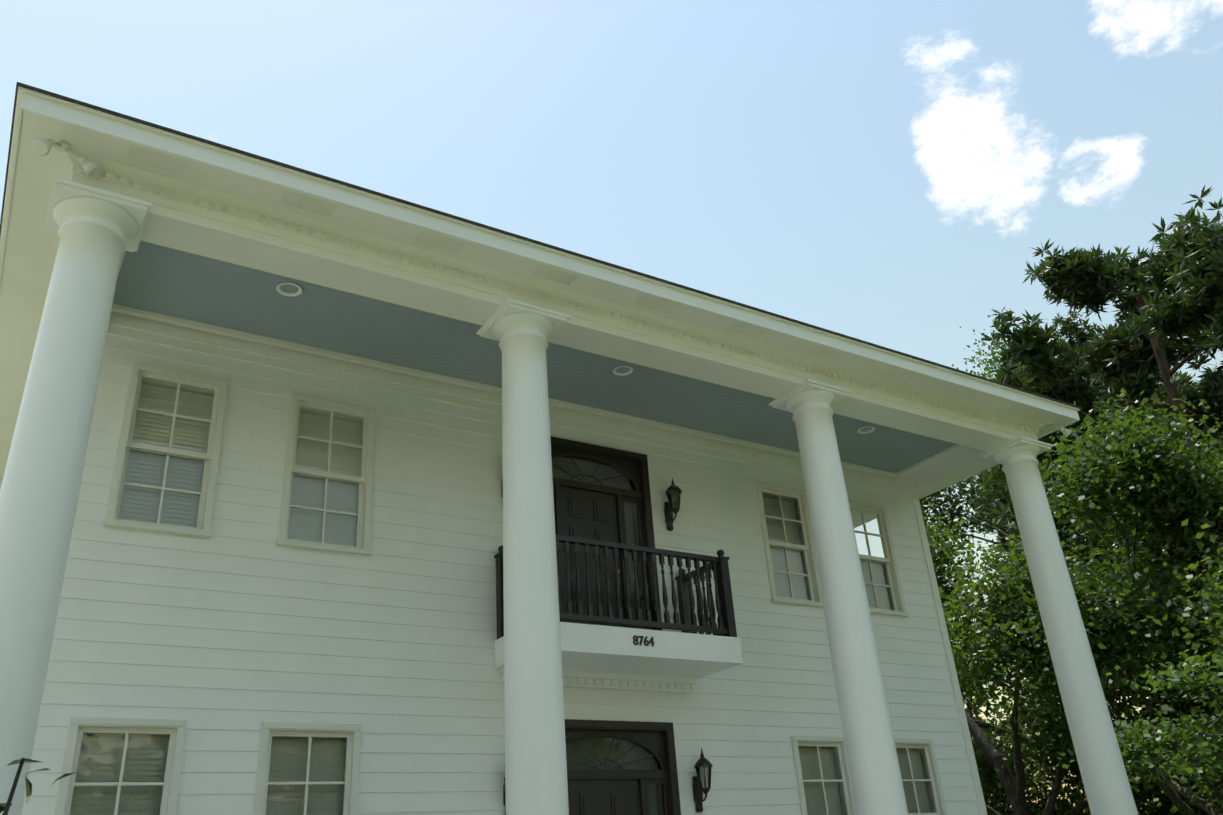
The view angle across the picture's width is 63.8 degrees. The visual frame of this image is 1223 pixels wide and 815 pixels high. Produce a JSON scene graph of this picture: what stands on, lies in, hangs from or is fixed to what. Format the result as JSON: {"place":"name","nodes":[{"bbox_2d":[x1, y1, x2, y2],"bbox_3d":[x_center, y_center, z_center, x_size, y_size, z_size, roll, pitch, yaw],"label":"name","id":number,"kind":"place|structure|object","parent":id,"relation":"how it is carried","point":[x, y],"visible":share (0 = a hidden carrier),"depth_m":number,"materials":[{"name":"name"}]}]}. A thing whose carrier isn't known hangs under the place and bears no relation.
{"place":"outdoors","nodes":[
{"label":"outdoors","id":0,"kind":"place"},
{"bbox_2d":[69,378,930,814],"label":"windows","id":1,"kind":"structure","parent":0,"point":[83,802],"depth_m":9.01,"materials":[{"name":"white glass"}]},
{"bbox_2d":[21,334,979,814],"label":"siding wall","id":2,"kind":"structure","parent":0,"point":[231,632],"depth_m":9.32,"materials":[{"name":"white wood"}]},
{"bbox_2d":[501,475,712,814],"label":"wall lanterns","id":3,"kind":"object","parent":2,"relation":"attached to","point":[669,511],"depth_m":10.28,"materials":[{"name":"black metal"}]},
{"bbox_2d":[495,622,742,693],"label":"balcony slab","id":4,"kind":"structure","parent":2,"relation":"attached to","point":[603,657],"depth_m":9.95,"materials":[{"name":"white paint"}]},
{"bbox_2d":[494,534,736,638],"bbox_3d":[0.061,1.940,10.286,2.430,0.980,0.860,12,-31,-30],"label":"balcony railing","id":5,"kind":"object","parent":4,"relation":"on","point":[719,566],"visible":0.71,"depth_m":10.11,"materials":[{"name":"black metal"}]},
{"bbox_2d":[633,635,653,645],"bbox_3d":[0.317,2.301,9.677,0.250,0.098,0.008,12,-31,-30],"label":"house number","id":6,"kind":"object","parent":4,"relation":"attached to","point":[651,641],"visible":1,"depth_m":9.67,"materials":[{"name":"black paint"}]},
{"bbox_2d":[111,241,963,478],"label":"porch ceiling","id":7,"kind":"structure","parent":0,"point":[159,279],"depth_m":10.17,"materials":[{"name":"paint"}]},
{"bbox_2d":[276,283,874,433],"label":"recessed lights","id":8,"kind":"object","parent":7,"relation":"in","point":[280,291],"visible":0.44,"depth_m":9.08},
{"bbox_2d":[0,111,1074,489],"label":"roof soffit","id":9,"kind":"structure","parent":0,"point":[32,245],"depth_m":8.55,"materials":[{"name":"white wood"}]},
{"bbox_2d":[32,138,1071,437],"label":"soffit floodlights","id":10,"kind":"object","parent":9,"relation":"attached to","point":[40,146],"visible":0.98,"depth_m":7.13,"materials":[{"name":"white plastic"}]},
{"bbox_2d":[125,145,1039,416],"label":"soffit vents","id":11,"kind":"object","parent":9,"relation":"attached to","point":[298,203],"visible":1,"depth_m":8.87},
{"bbox_2d":[0,93,1079,438],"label":"roof fascia","id":12,"kind":"structure","parent":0,"point":[118,129],"depth_m":8.41,"materials":[{"name":"white wood"}]},
{"bbox_2d":[0,86,1079,411],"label":"roof drip edge","id":13,"kind":"object","parent":12,"relation":"attached to","point":[170,134],"visible":0.61,"depth_m":8.28,"materials":[{"name":"metal"}]},
{"bbox_2d":[0,0,1222,812],"label":"sky","id":14,"kind":"structure","parent":0,"point":[885,173],"materials":[{"name":"blue"}]},
{"bbox_2d":[962,310,1222,782],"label":"pine tree","id":15,"kind":"object","parent":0,"point":[1068,329],"depth_m":43.03,"materials":[{"name":"green plant"}]},
{"label":"lawn","id":16,"kind":"structure","parent":0,"visible":0},
{"bbox_2d":[0,758,76,814],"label":"plant","id":17,"kind":"object","parent":16,"relation":"on","point":[28,783],"depth_m":4.41,"materials":[{"name":"green plant"}]},
{"bbox_2d":[83,387,911,749],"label":"window blinds","id":18,"kind":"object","parent":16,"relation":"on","point":[325,523],"depth_m":9.21,"materials":[{"name":"paint"}]},
{"bbox_2d":[0,82,1081,408],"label":"roof shingles","id":19,"kind":"object","parent":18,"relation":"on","point":[18,84],"visible":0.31,"depth_m":8.28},
{"bbox_2d":[107,311,986,814],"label":"wall trim boards","id":20,"kind":"object","parent":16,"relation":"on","point":[219,345],"depth_m":10.85,"materials":[{"name":"white wood"}]},
{"bbox_2d":[54,362,946,814],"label":"window casings","id":21,"kind":"structure","parent":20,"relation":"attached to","point":[178,726],"depth_m":9.19,"materials":[{"name":"white wood"}]},
{"bbox_2d":[64,372,939,814],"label":"window sashes","id":22,"kind":"object","parent":21,"relation":"in","point":[206,458],"depth_m":9.15,"materials":[{"name":"white wood"}]},
{"bbox_2d":[71,378,935,814],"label":"window glass","id":23,"kind":"object","parent":22,"relation":"in","point":[873,526],"visible":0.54,"depth_m":9.58,"materials":[{"name":"clear glass"}]},
{"bbox_2d":[550,436,680,814],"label":"front doors","id":24,"kind":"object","parent":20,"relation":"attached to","point":[588,511],"visible":0.52,"depth_m":10.76,"materials":[{"name":"black wood"}]},
{"bbox_2d":[552,456,653,769],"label":"door transom muntins","id":25,"kind":"object","parent":24,"relation":"attached to","point":[581,474],"visible":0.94,"depth_m":10.04,"materials":[{"name":"black wood"}]},
{"bbox_2d":[552,456,664,814],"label":"door glass","id":26,"kind":"object","parent":24,"relation":"in","point":[601,745],"visible":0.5,"depth_m":10.26,"materials":[{"name":"black glass"}]},
{"bbox_2d":[614,568,619,586],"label":"door handles","id":27,"kind":"object","parent":24,"relation":"attached to","point":[615,576],"visible":0.27,"depth_m":10.93,"materials":[{"name":"black metal"}]},
{"bbox_2d":[969,704,1079,813],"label":"understory bush","id":28,"kind":"object","parent":16,"relation":"on","point":[1013,762],"depth_m":30.37,"materials":[{"name":"green plant"}]},
{"bbox_2d":[970,718,1084,814],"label":"understory bush","id":29,"kind":"object","parent":16,"relation":"on","point":[989,786],"depth_m":24.38,"materials":[{"name":"green plant"}]},
{"bbox_2d":[951,607,1122,812],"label":"tree belt","id":30,"kind":"object","parent":16,"relation":"on","point":[986,712],"depth_m":61.27,"materials":[{"name":"green plant"}]},
{"bbox_2d":[919,471,1171,810],"bbox_3d":[6.793,7.302,29.346,15.373,14.801,16.727,12,-31,-30],"label":"oak tree","id":31,"kind":"object","parent":16,"relation":"on","point":[952,506],"depth_m":26.50,"materials":[{"name":"green plant"}]},
{"bbox_2d":[922,498,1211,814],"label":"sweetgum tree","id":32,"kind":"object","parent":16,"relation":"on","point":[990,590],"depth_m":17.52,"materials":[{"name":"green plant"}]},
{"bbox_2d":[919,315,1214,761],"bbox_3d":[13.831,5.269,29.587,19.880,17.737,17.511,12,-31,-30],"label":"oak tree","id":33,"kind":"object","parent":16,"relation":"on","point":[989,376],"depth_m":25.80,"materials":[{"name":"green plant"}]},
{"bbox_2d":[955,372,1222,814],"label":"sweetgum tree","id":34,"kind":"object","parent":16,"relation":"on","point":[1102,616],"depth_m":17.03,"materials":[{"name":"green plant"}]},
{"bbox_2d":[972,185,1222,584],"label":"tall pine tree","id":35,"kind":"object","parent":16,"relation":"on","point":[1179,281],"depth_m":24.79,"materials":[{"name":"green plant"}]},
{"bbox_2d":[982,700,1221,814],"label":"understory bush","id":36,"kind":"object","parent":16,"relation":"on","point":[1140,796],"depth_m":22.68,"materials":[{"name":"green plant"}]},
{"bbox_2d":[1045,499,1222,796],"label":"mimosa tree","id":37,"kind":"object","parent":16,"relation":"on","point":[1132,734],"depth_m":13.18,"materials":[{"name":"green plant"}]},
{"bbox_2d":[1049,712,1219,814],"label":"understory bush","id":38,"kind":"object","parent":16,"relation":"on","point":[1083,795],"visible":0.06,"depth_m":23.35,"materials":[{"name":"green plant"}]},
{"bbox_2d":[1087,415,1222,814],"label":"maple tree","id":39,"kind":"object","parent":16,"relation":"on","point":[1213,585],"depth_m":16.93,"materials":[{"name":"green plant"}]},
{"bbox_2d":[1116,656,1220,797],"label":"tree belt","id":40,"kind":"object","parent":16,"relation":"on","point":[1144,717],"depth_m":56.02,"materials":[{"name":"green plant"}]},
{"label":"porch floor","id":41,"kind":"structure","parent":16,"relation":"on","visible":0},
{"bbox_2d":[0,177,1137,814],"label":"columns","id":42,"kind":"structure","parent":41,"relation":"on","point":[98,231],"depth_m":7.84,"materials":[{"name":"white paint"}]},
{"bbox_2d":[67,150,1042,499],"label":"entablature beam","id":43,"kind":"structure","parent":42,"relation":"on","point":[197,228],"depth_m":9.02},
{"bbox_2d":[75,164,1038,433],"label":"entablature dentils","id":44,"kind":"object","parent":43,"relation":"attached to","point":[437,266],"visible":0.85,"depth_m":9.20,"materials":[{"name":"white wood"}]}
]}

